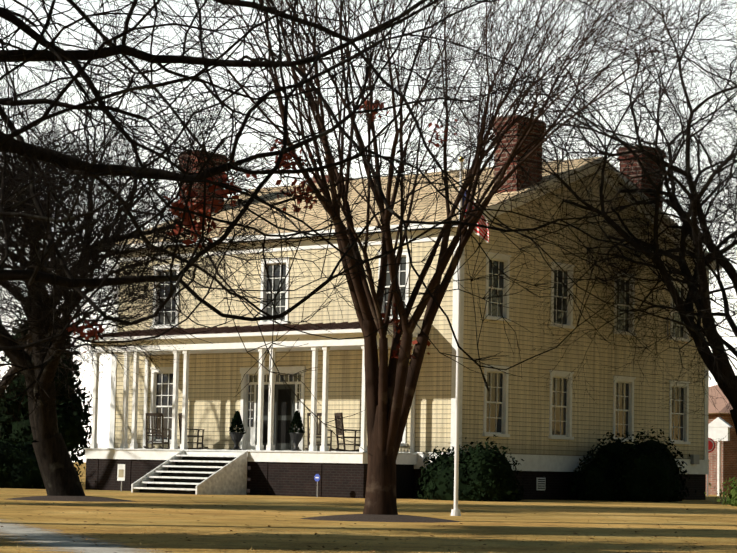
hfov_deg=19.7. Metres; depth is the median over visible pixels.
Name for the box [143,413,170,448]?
rocking chair
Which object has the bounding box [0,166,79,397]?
live oak tree
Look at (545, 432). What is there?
house
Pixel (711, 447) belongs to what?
round sign
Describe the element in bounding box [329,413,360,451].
rocking chair
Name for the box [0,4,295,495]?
dark tree
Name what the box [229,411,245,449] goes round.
topiary urn
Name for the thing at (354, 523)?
fallen leaves
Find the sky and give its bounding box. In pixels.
[0,0,736,461]
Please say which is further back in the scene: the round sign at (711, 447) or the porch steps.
the round sign at (711, 447)
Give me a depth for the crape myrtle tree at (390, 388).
35.13 m
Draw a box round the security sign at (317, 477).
[314,474,319,496]
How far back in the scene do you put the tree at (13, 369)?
76.68 m
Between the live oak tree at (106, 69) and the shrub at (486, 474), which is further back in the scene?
the shrub at (486, 474)
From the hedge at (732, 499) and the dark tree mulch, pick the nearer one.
the dark tree mulch
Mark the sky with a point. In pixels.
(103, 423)
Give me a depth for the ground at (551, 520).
32.38 m
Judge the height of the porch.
5.393 m
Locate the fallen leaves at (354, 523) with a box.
[1,495,736,552]
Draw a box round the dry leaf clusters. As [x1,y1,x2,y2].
[66,100,458,358]
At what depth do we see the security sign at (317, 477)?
59.42 m
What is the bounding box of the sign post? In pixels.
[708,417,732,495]
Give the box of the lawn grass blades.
[1,523,736,552]
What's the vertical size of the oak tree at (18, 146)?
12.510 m
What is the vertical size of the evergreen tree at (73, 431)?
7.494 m
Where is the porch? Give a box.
[79,319,422,497]
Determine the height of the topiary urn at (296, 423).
1.232 m
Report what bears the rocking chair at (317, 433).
on the porch
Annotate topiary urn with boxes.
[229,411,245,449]
[288,410,304,450]
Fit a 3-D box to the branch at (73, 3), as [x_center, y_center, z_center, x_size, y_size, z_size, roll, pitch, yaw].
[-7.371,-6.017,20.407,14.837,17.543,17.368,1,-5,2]
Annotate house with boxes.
[109,115,721,499]
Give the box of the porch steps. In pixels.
[131,450,246,494]
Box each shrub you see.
[0,430,84,488]
[414,434,527,501]
[567,421,695,501]
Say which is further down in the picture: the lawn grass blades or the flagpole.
the lawn grass blades
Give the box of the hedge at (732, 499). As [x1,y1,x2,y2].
[705,476,736,505]
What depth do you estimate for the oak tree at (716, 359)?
64.79 m
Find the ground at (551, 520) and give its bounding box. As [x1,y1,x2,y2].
[0,462,736,552]
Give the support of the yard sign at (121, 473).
on the ground at (551, 520)
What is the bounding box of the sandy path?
[0,519,169,552]
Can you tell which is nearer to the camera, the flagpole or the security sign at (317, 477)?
the flagpole
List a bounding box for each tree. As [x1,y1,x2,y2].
[0,0,736,455]
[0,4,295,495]
[0,65,273,407]
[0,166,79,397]
[0,318,92,463]
[1,27,174,146]
[36,0,736,522]
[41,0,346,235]
[358,0,736,445]
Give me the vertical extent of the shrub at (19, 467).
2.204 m
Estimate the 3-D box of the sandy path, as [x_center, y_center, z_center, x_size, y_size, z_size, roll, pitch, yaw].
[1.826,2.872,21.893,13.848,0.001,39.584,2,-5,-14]
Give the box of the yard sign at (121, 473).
[117,464,124,490]
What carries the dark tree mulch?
on the ground at (551, 520)
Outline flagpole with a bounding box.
[450,157,488,515]
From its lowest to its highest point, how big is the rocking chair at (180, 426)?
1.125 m
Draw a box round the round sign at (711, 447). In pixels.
[707,438,714,495]
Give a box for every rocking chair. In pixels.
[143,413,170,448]
[178,413,207,449]
[305,413,332,450]
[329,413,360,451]
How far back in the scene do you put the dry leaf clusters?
29.44 m
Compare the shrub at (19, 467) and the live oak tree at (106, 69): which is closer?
the live oak tree at (106, 69)
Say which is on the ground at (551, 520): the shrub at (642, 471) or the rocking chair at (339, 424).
the shrub at (642, 471)

